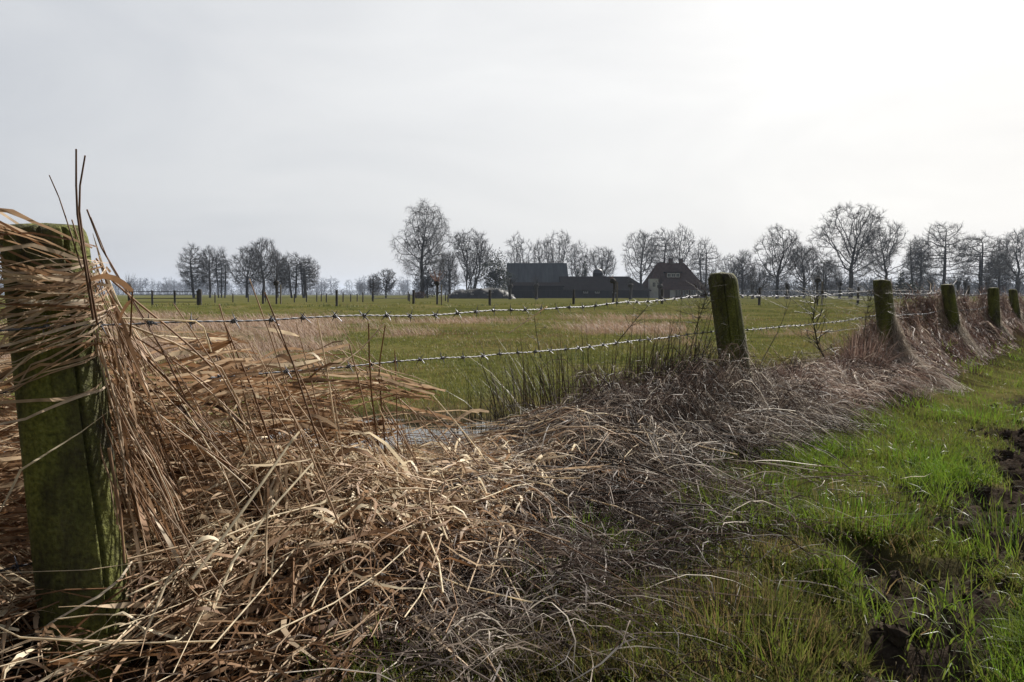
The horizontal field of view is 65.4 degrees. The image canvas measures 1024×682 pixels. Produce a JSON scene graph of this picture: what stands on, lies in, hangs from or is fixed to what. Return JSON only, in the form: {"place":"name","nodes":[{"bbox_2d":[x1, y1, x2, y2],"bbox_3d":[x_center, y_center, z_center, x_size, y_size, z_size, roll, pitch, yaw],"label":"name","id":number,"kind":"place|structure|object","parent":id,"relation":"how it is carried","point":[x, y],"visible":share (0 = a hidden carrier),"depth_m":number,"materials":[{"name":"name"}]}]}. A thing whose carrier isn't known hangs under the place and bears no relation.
{"place":"outdoors","nodes":[
{"label":"outdoors","id":0,"kind":"place"},
{"bbox_2d":[0,304,842,367],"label":"dry field grass","id":1,"kind":"structure","parent":0,"point":[303,329],"depth_m":15.63,"materials":[{"name":"plant"}]},
{"bbox_2d":[0,294,1023,681],"bbox_3d":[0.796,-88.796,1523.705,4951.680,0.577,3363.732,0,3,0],"label":"ground","id":2,"kind":"structure","parent":0,"point":[888,652],"depth_m":6.70,"materials":[{"name":"plant"}]},
{"bbox_2d":[0,223,136,681],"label":"fence post","id":3,"kind":"object","parent":2,"relation":"on","point":[71,517],"visible":0.66,"depth_m":1.55,"materials":[{"name":"green wood"}]},
{"bbox_2d":[0,208,263,677],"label":"wrapped reed leaves","id":4,"kind":"object","parent":3,"relation":"attached to","point":[64,279],"visible":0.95,"depth_m":1.58,"materials":[{"name":"plant"}]},
{"bbox_2d":[75,149,94,319],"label":"reed stalk","id":5,"kind":"object","parent":4,"relation":"on","point":[84,264],"visible":1,"depth_m":1.55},
{"bbox_2d":[78,155,98,322],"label":"reed stalk","id":6,"kind":"object","parent":4,"relation":"attached to","point":[89,278],"visible":1,"depth_m":1.56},
{"bbox_2d":[79,273,133,358],"bbox_3d":[-0.792,-0.047,1.568,0.090,0.172,0.065,-3,5,-44],"label":"dry grass blade","id":7,"kind":"object","parent":4,"relation":"attached to","point":[122,283],"visible":0.97,"depth_m":1.56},
{"bbox_2d":[107,448,125,562],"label":"reed stalk","id":8,"kind":"object","parent":4,"relation":"attached to","point":[117,495],"visible":1,"depth_m":1.55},
{"bbox_2d":[135,346,220,442],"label":"reed stalk","id":9,"kind":"object","parent":4,"relation":"attached to","point":[176,389],"visible":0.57,"depth_m":1.71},
{"bbox_2d":[125,323,262,505],"bbox_3d":[-0.691,0.172,1.746,0.288,0.431,0.024,-3,5,-42],"label":"reed stalk","id":10,"kind":"object","parent":4,"relation":"attached to","point":[170,341],"visible":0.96,"depth_m":1.79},
{"bbox_2d":[0,305,1001,393],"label":"barbed wire","id":11,"kind":"object","parent":3,"relation":"attached to","point":[285,371],"visible":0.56,"depth_m":3.08,"materials":[{"name":"metal"}]},
{"bbox_2d":[0,288,1023,337],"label":"barbed wire","id":12,"kind":"object","parent":3,"relation":"attached to","point":[302,317],"visible":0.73,"depth_m":2.32,"materials":[{"name":"metal"}]},
{"bbox_2d":[128,290,197,304],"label":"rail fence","id":13,"kind":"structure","parent":2,"relation":"on","point":[174,291],"depth_m":53.82,"materials":[{"name":"metal"}]},
{"bbox_2d":[176,243,209,297],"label":"bare tree","id":14,"kind":"object","parent":2,"relation":"on","point":[194,277],"visible":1,"depth_m":163.73,"materials":[{"name":"grey plant"}]},
{"bbox_2d":[199,244,218,297],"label":"bare tree","id":15,"kind":"object","parent":2,"relation":"on","point":[209,257],"visible":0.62,"depth_m":169.33,"materials":[{"name":"grey plant"}]},
{"bbox_2d":[210,246,232,297],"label":"bare tree","id":16,"kind":"object","parent":2,"relation":"on","point":[217,264],"visible":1,"depth_m":167.21,"materials":[{"name":"grey plant"}]},
{"bbox_2d":[224,244,267,297],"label":"bare tree","id":17,"kind":"object","parent":2,"relation":"on","point":[239,269],"visible":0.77,"depth_m":170.27,"materials":[{"name":"grey plant"}]},
{"bbox_2d":[0,279,501,658],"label":"blown reeds","id":18,"kind":"object","parent":2,"relation":"on","point":[10,462],"visible":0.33,"depth_m":2.17,"materials":[{"name":"plant"}]},
{"bbox_2d":[133,389,262,515],"bbox_3d":[-0.742,0.251,1.800,0.377,0.276,0.084,1,3,12],"label":"reed stalk","id":19,"kind":"object","parent":18,"relation":"attached to","point":[187,446],"visible":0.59,"depth_m":1.81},
{"bbox_2d":[136,303,266,456],"bbox_3d":[-0.688,0.082,1.751,0.320,0.330,0.091,0,3,0],"label":"reed stalk","id":20,"kind":"object","parent":18,"relation":"attached to","point":[208,373],"visible":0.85,"depth_m":1.76,"materials":[{"name":"plant"}]},
{"bbox_2d":[156,325,279,466],"bbox_3d":[-0.707,0.131,1.945,0.311,0.337,0.068,0,3,6],"label":"reed stalk","id":21,"kind":"object","parent":18,"relation":"attached to","point":[220,345],"visible":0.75,"depth_m":1.95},
{"bbox_2d":[246,323,324,443],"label":"reed stalk","id":22,"kind":"object","parent":18,"relation":"attached to","point":[283,332],"visible":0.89,"depth_m":2.21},
{"bbox_2d":[262,292,321,448],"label":"reed stalk","id":23,"kind":"object","parent":18,"relation":"attached to","point":[287,358],"visible":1,"depth_m":1.74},
{"bbox_2d":[1,415,512,451],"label":"puddle water","id":24,"kind":"structure","parent":2,"relation":"on","point":[436,432],"depth_m":4.72,"materials":[{"name":"grey liquid"}]},
{"bbox_2d":[243,237,281,297],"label":"bare tree","id":25,"kind":"object","parent":2,"relation":"on","point":[263,263],"visible":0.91,"depth_m":163.66,"materials":[{"name":"grey plant"}]},
{"bbox_2d":[265,251,290,297],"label":"bare tree","id":26,"kind":"object","parent":2,"relation":"on","point":[270,278],"visible":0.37,"depth_m":174.23,"materials":[{"name":"grey plant"}]},
{"bbox_2d":[277,252,305,297],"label":"bare tree","id":27,"kind":"object","parent":2,"relation":"on","point":[296,270],"visible":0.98,"depth_m":158.95,"materials":[{"name":"grey plant"}]},
{"bbox_2d":[295,255,319,297],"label":"bare tree","id":28,"kind":"object","parent":2,"relation":"on","point":[305,285],"visible":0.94,"depth_m":161.05,"materials":[{"name":"grey plant"}]},
{"bbox_2d":[0,425,635,681],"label":"curled leaf scraps","id":29,"kind":"object","parent":2,"relation":"on","point":[68,662],"visible":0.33,"depth_m":1.77,"materials":[{"name":"plant"}]},
{"bbox_2d":[185,430,301,579],"bbox_3d":[-0.545,0.329,1.661,0.023,0.245,0.315,2,4,29],"label":"reed stalk","id":30,"kind":"object","parent":29,"relation":"on","point":[208,556],"visible":1,"depth_m":1.60,"materials":[{"name":"plant"}]},
{"bbox_2d":[364,323,381,453],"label":"reed stalk","id":31,"kind":"object","parent":29,"relation":"on","point":[377,441],"visible":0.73,"depth_m":2.35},
{"bbox_2d":[0,399,736,681],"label":"dry reed","id":32,"kind":"object","parent":2,"relation":"on","point":[207,626],"depth_m":1.70,"materials":[{"name":"plant"}]},
{"bbox_2d":[142,562,210,636],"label":"reed stalk","id":33,"kind":"object","parent":32,"relation":"on","point":[161,594],"visible":0.94,"depth_m":1.51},
{"bbox_2d":[149,363,241,515],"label":"reed stalk","id":34,"kind":"object","parent":32,"relation":"on","point":[222,468],"visible":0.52,"depth_m":1.86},
{"bbox_2d":[148,304,260,463],"bbox_3d":[-0.778,0.103,1.988,0.341,0.391,0.080,1,3,10],"label":"reed stalk","id":35,"kind":"object","parent":32,"relation":"on","point":[232,367],"visible":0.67,"depth_m":1.98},
{"bbox_2d":[149,356,266,460],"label":"reed stalk","id":36,"kind":"object","parent":32,"relation":"on","point":[242,430],"visible":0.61,"depth_m":1.96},
{"bbox_2d":[210,462,312,614],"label":"reed stalk","id":37,"kind":"object","parent":32,"relation":"on","point":[251,536],"visible":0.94,"depth_m":1.63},
{"bbox_2d":[242,367,339,523],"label":"reed stalk","id":38,"kind":"object","parent":32,"relation":"on","point":[329,500],"visible":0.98,"depth_m":1.77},
{"bbox_2d":[252,318,338,441],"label":"reed stalk","id":39,"kind":"object","parent":32,"relation":"on","point":[304,363],"visible":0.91,"depth_m":2.20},
{"bbox_2d":[273,324,338,467],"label":"reed stalk","id":40,"kind":"object","parent":32,"relation":"on","point":[294,387],"visible":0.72,"depth_m":2.12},
{"bbox_2d":[276,400,349,505],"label":"reed stalk","id":41,"kind":"object","parent":32,"relation":"on","point":[326,420],"visible":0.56,"depth_m":2.08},
{"bbox_2d":[374,268,397,298],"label":"bare tree","id":42,"kind":"object","parent":2,"relation":"on","point":[387,278],"visible":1,"depth_m":139.45,"materials":[{"name":"grey plant"}]},
{"bbox_2d":[389,199,452,297],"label":"bare tree","id":43,"kind":"object","parent":2,"relation":"on","point":[428,252],"visible":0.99,"depth_m":148.27,"materials":[{"name":"grey plant"}]},
{"bbox_2d":[411,263,442,297],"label":"bare tree","id":44,"kind":"object","parent":2,"relation":"on","point":[427,285],"visible":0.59,"depth_m":151.26,"materials":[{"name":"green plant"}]},
{"bbox_2d":[437,251,461,293],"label":"bare tree","id":45,"kind":"object","parent":2,"relation":"on","point":[450,266],"visible":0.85,"depth_m":157.03,"materials":[{"name":"grey plant"}]},
{"bbox_2d":[450,227,492,289],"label":"bare tree","id":46,"kind":"object","parent":2,"relation":"on","point":[469,264],"visible":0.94,"depth_m":148.46,"materials":[{"name":"grey plant"}]},
{"bbox_2d":[428,372,523,444],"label":"rush clump","id":47,"kind":"object","parent":2,"relation":"on","point":[471,413],"visible":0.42,"depth_m":3.80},
{"bbox_2d":[446,287,515,298],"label":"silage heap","id":48,"kind":"object","parent":2,"relation":"on","point":[481,293],"visible":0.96,"depth_m":136.03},
{"bbox_2d":[477,244,513,290],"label":"evergreen bush","id":49,"kind":"object","parent":2,"relation":"on","point":[496,274],"visible":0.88,"depth_m":144.78,"materials":[{"name":"grey plant"}]},
{"bbox_2d":[0,264,1023,295],"bbox_3d":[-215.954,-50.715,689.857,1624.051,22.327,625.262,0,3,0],"label":"distant woods","id":50,"kind":"object","parent":2,"relation":"on","point":[361,286],"visible":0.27,"depth_m":818.01,"materials":[{"name":"grey plant"}]},
{"bbox_2d":[1,277,1023,295],"bbox_3d":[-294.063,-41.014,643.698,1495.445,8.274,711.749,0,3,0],"label":"distant scrub","id":51,"kind":"object","parent":2,"relation":"on","point":[844,289],"visible":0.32,"depth_m":324.27,"materials":[{"name":"brown plant"}]},
{"bbox_2d":[504,232,534,262],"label":"bare tree","id":52,"kind":"object","parent":2,"relation":"on","point":[513,253],"visible":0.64,"depth_m":188.58,"materials":[{"name":"grey plant"}]},
{"bbox_2d":[123,425,944,681],"bbox_3d":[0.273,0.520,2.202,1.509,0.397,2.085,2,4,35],"label":"matted straw","id":53,"kind":"object","parent":2,"relation":"on","point":[617,557],"visible":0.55,"depth_m":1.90,"materials":[{"name":"plant"}]},
{"bbox_2d":[462,367,606,430],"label":"rush clump","id":54,"kind":"object","parent":2,"relation":"on","point":[521,401],"visible":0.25,"depth_m":3.91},
{"bbox_2d":[506,257,567,281],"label":"grey roofed barn","id":55,"kind":"structure","parent":2,"relation":"on","point":[544,272],"depth_m":156.92,"materials":[{"name":"metal"}]},
{"bbox_2d":[511,282,563,297],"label":"black shed","id":56,"kind":"structure","parent":2,"relation":"on","point":[545,289],"depth_m":146.72,"materials":[{"name":"wood"}]},
{"bbox_2d":[542,231,577,275],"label":"bare tree","id":57,"kind":"object","parent":2,"relation":"on","point":[561,259],"visible":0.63,"depth_m":178.77,"materials":[{"name":"grey plant"}]},
{"bbox_2d":[565,239,587,275],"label":"bare tree","id":58,"kind":"object","parent":2,"relation":"on","point":[575,251],"visible":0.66,"depth_m":176.80,"materials":[{"name":"grey plant"}]},
{"bbox_2d":[542,501,627,551],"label":"grass tuft","id":59,"kind":"object","parent":2,"relation":"on","point":[584,523],"visible":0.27,"depth_m":2.28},
{"bbox_2d":[447,283,753,428],"bbox_3d":[0.393,0.140,4.103,1.618,0.907,1.032,0,3,0],"label":"rush clump","id":60,"kind":"object","parent":2,"relation":"on","point":[652,366],"visible":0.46,"depth_m":4.06,"materials":[{"name":"plant"}]},
{"bbox_2d":[584,245,617,275],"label":"bare tree","id":61,"kind":"object","parent":2,"relation":"on","point":[605,265],"visible":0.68,"depth_m":174.56,"materials":[{"name":"grey plant"}]},
{"bbox_2d":[559,276,650,297],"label":"long dark barn","id":62,"kind":"structure","parent":2,"relation":"on","point":[592,286],"depth_m":150.24,"materials":[{"name":"black wood"}]},
{"bbox_2d":[357,364,894,561],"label":"dead grass","id":63,"kind":"structure","parent":2,"relation":"on","point":[715,441],"depth_m":3.00,"materials":[{"name":"grey plant"}]},
{"bbox_2d":[620,229,662,283],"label":"bare tree","id":64,"kind":"object","parent":2,"relation":"on","point":[641,258],"visible":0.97,"depth_m":163.86,"materials":[{"name":"grey plant"}]},
{"bbox_2d":[585,424,711,489],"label":"dry tussock","id":65,"kind":"object","parent":2,"relation":"on","point":[666,460],"visible":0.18,"depth_m":2.92,"materials":[{"name":"brown plant"}]},
{"bbox_2d":[647,228,678,271],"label":"bare tree","id":66,"kind":"object","parent":2,"relation":"on","point":[663,257],"visible":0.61,"depth_m":170.31,"materials":[{"name":"grey plant"}]},
{"bbox_2d":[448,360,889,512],"bbox_3d":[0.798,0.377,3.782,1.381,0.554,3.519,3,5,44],"label":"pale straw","id":67,"kind":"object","parent":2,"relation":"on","point":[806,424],"visible":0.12,"depth_m":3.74,"materials":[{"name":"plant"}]},
{"bbox_2d":[642,258,707,297],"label":"farmhouse","id":68,"kind":"object","parent":2,"relation":"on","point":[671,274],"visible":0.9,"depth_m":154.64,"materials":[{"name":"grey brick"}]},
{"bbox_2d":[666,224,698,269],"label":"bare tree","id":69,"kind":"object","parent":2,"relation":"on","point":[683,251],"visible":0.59,"depth_m":174.27,"materials":[{"name":"grey plant"}]},
{"bbox_2d":[687,236,721,295],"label":"bare tree","id":70,"kind":"object","parent":2,"relation":"on","point":[700,268],"visible":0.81,"depth_m":163.88,"materials":[{"name":"grey plant"}]},
{"bbox_2d":[464,334,945,486],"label":"shaggy dead grass","id":71,"kind":"structure","parent":2,"relation":"on","point":[726,392],"depth_m":3.66,"materials":[{"name":"grey plant"}]},
{"bbox_2d":[591,548,862,658],"bbox_3d":[0.468,0.583,1.805,0.607,0.172,0.462,0,3,0],"label":"grass tuft","id":72,"kind":"object","parent":2,"relation":"on","point":[734,592],"visible":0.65,"depth_m":1.80,"materials":[{"name":"plant"}]},
{"bbox_2d":[708,272,751,389],"bbox_3d":[1.247,0.232,4.392,0.355,1.223,0.156,3,4,38],"label":"fence post","id":73,"kind":"object","parent":2,"relation":"on","point":[734,323],"visible":0.43,"depth_m":4.34,"materials":[{"name":"green wood"}]},
{"bbox_2d":[661,257,742,331],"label":"dead weed","id":74,"kind":"object","parent":73,"relation":"attached to","point":[703,305],"visible":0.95,"depth_m":4.29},
{"bbox_2d":[730,247,757,297],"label":"bare tree","id":75,"kind":"object","parent":2,"relation":"on","point":[740,260],"visible":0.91,"depth_m":158.82,"materials":[{"name":"grey plant"}]},
{"bbox_2d":[698,456,821,500],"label":"grass tuft","id":76,"kind":"object","parent":2,"relation":"on","point":[779,481],"visible":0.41,"depth_m":2.95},
{"bbox_2d":[718,402,813,451],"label":"dry tussock","id":77,"kind":"object","parent":2,"relation":"on","point":[774,431],"visible":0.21,"depth_m":3.66,"materials":[{"name":"plant"}]},
{"bbox_2d":[753,223,806,298],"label":"bare tree","id":78,"kind":"object","parent":2,"relation":"on","point":[785,246],"visible":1,"depth_m":138.60,"materials":[{"name":"grey plant"}]},
{"bbox_2d":[699,586,883,681],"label":"grass tuft","id":79,"kind":"object","parent":2,"relation":"on","point":[782,647],"visible":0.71,"depth_m":1.65,"materials":[{"name":"plant"}]},
{"bbox_2d":[786,243,821,297],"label":"bare tree","id":80,"kind":"object","parent":2,"relation":"on","point":[809,265],"visible":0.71,"depth_m":144.13,"materials":[{"name":"grey plant"}]},
{"bbox_2d":[764,356,852,393],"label":"dry tussock","id":81,"kind":"object","parent":2,"relation":"on","point":[800,371],"visible":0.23,"depth_m":5.00,"materials":[{"name":"plant"}]},
{"bbox_2d":[811,258,842,297],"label":"bare tree","id":82,"kind":"object","parent":2,"relation":"on","point":[827,282],"visible":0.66,"depth_m":173.79,"materials":[{"name":"grey plant"}]},
{"bbox_2d":[792,347,880,390],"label":"dry tussock","id":83,"kind":"object","parent":2,"relation":"on","point":[842,368],"visible":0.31,"depth_m":5.51,"materials":[{"name":"plant"}]},
{"bbox_2d":[805,202,898,298],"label":"bare tree","id":84,"kind":"object","parent":2,"relation":"on","point":[853,259],"visible":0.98,"depth_m":138.37,"materials":[{"name":"grey plant"}]},
{"bbox_2d":[797,320,918,373],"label":"dry tussock","id":85,"kind":"object","parent":2,"relation":"on","point":[864,349],"visible":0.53,"depth_m":6.29,"materials":[{"name":"plant"}]},
{"bbox_2d":[763,477,955,546],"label":"grass tuft","id":86,"kind":"object","parent":2,"relation":"on","point":[852,504],"visible":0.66,"depth_m":2.52,"materials":[{"name":"plant"}]},
{"bbox_2d":[763,347,957,433],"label":"brown dead grass","id":87,"kind":"structure","parent":2,"relation":"on","point":[873,391],"depth_m":5.51,"materials":[{"name":"plant"}]},
{"bbox_2d":[778,273,855,357],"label":"dead weed","id":88,"kind":"object","parent":87,"relation":"on","point":[815,331],"visible":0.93,"depth_m":6.00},
{"bbox_2d":[872,279,898,356],"bbox_3d":[3.341,0.070,7.054,0.318,1.233,0.160,3,4,38],"label":"fence post","id":89,"kind":"object","parent":2,"relation":"on","point":[882,284],"visible":0.3,"depth_m":7.00,"materials":[{"name":"green wood"}]},
{"bbox_2d":[821,256,923,341],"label":"dead weed","id":90,"kind":"object","parent":89,"relation":"attached to","point":[867,306],"visible":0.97,"depth_m":6.94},
{"bbox_2d":[860,220,914,280],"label":"bare tree","id":91,"kind":"object","parent":2,"relation":"on","point":[884,270],"visible":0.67,"depth_m":143.53,"materials":[{"name":"grey plant"}]},
{"bbox_2d":[892,280,924,298],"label":"evergreen bush","id":92,"kind":"object","parent":2,"relation":"on","point":[901,286],"visible":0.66,"depth_m":136.00,"materials":[{"name":"green plant"}]},
{"bbox_2d":[900,235,925,292],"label":"bare tree","id":93,"kind":"object","parent":2,"relation":"on","point":[917,274],"visible":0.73,"depth_m":148.99,"materials":[{"name":"grey plant"}]},
{"bbox_2d":[815,403,1023,681],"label":"mud clods","id":94,"kind":"object","parent":2,"relation":"on","point":[899,634],"visible":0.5,"depth_m":2.12,"materials":[{"name":"soil"}]},
{"bbox_2d":[905,234,934,295],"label":"bare tree","id":95,"kind":"object","parent":2,"relation":"on","point":[923,282],"visible":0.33,"depth_m":150.94,"materials":[{"name":"grey plant"}]},
{"bbox_2d":[871,303,970,395],"bbox_3d":[3.383,0.043,7.004,1.178,0.902,1.173,0,3,0],"label":"straw skirt","id":96,"kind":"object","parent":2,"relation":"on","point":[905,352],"visible":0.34,"depth_m":6.92,"materials":[{"name":"plant"}]},
{"bbox_2d":[866,433,981,470],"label":"grass tuft","id":97,"kind":"object","parent":2,"relation":"on","point":[906,454],"visible":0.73,"depth_m":3.65,"materials":[{"name":"plant"}]},
{"bbox_2d":[837,278,1023,391],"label":"windblown straw","id":98,"kind":"object","parent":2,"relation":"on","point":[916,329],"visible":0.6,"depth_m":9.16,"materials":[{"name":"plant"}]},
{"bbox_2d":[915,221,975,287],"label":"bare tree","id":99,"kind":"object","parent":2,"relation":"on","point":[938,253],"visible":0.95,"depth_m":133.99,"materials":[{"name":"grey plant"}]},
{"bbox_2d":[940,284,960,336],"bbox_3d":[5.417,-0.085,9.739,0.362,1.227,0.152,3,4,37],"label":"fence post","id":100,"kind":"object","parent":2,"relation":"on","point":[947,291],"visible":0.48,"depth_m":9.70,"materials":[{"name":"green wood"}]},
{"bbox_2d":[949,309,992,358],"bbox_3d":[5.464,-0.038,9.694,0.655,0.865,0.661,-1,4,-20],"label":"straw skirt","id":101,"kind":"object","parent":2,"relation":"on","point":[965,333],"visible":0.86,"depth_m":9.62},
{"bbox_2d":[926,491,1023,565],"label":"grass tuft","id":102,"kind":"object","parent":2,"relation":"on","point":[1001,522],"visible":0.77,"depth_m":2.41,"materials":[{"name":"plant"}]},
{"bbox_2d":[929,397,1023,424],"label":"grass tuft","id":103,"kind":"object","parent":2,"relation":"on","point":[977,412],"visible":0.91,"depth_m":5.41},
{"bbox_2d":[952,230,1008,294],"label":"bare tree","id":104,"kind":"object","parent":2,"relation":"on","point":[980,256],"visible":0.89,"depth_m":133.98,"materials":[{"name":"grey plant"}]},
{"bbox_2d":[987,287,1000,330],"bbox_3d":[7.567,-0.238,12.501,0.244,1.209,0.162,2,4,36],"label":"fence post","id":105,"kind":"object","parent":2,"relation":"on","point":[993,303],"visible":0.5,"depth_m":12.43,"materials":[{"name":"green wood"}]},
{"bbox_2d":[984,254,1016,293],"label":"bare tree","id":106,"kind":"object","parent":2,"relation":"on","point":[1004,283],"visible":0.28,"depth_m":148.67,"materials":[{"name":"grey plant"}]},
{"bbox_2d":[988,225,1023,289],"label":"bare tree","id":107,"kind":"object","parent":2,"relation":"on","point":[1016,255],"visible":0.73,"depth_m":139.24,"materials":[{"name":"grey plant"}]},
{"bbox_2d":[1008,289,1020,319],"bbox_3d":[9.621,-0.393,15.191,0.332,1.203,0.148,3,4,37],"label":"fence post","id":108,"kind":"object","parent":2,"relation":"on","point":[1013,297],"visible":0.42,"depth_m":15.14,"materials":[{"name":"green wood"}]},
{"bbox_2d":[0,0,1023,293],"label":"sky","id":109,"kind":"structure","parent":0,"point":[307,127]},
{"bbox_2d":[259,322,1023,681],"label":"path grass","id":110,"kind":"structure","parent":0,"point":[1009,644],"depth_m":1.96,"materials":[{"name":"plant"}]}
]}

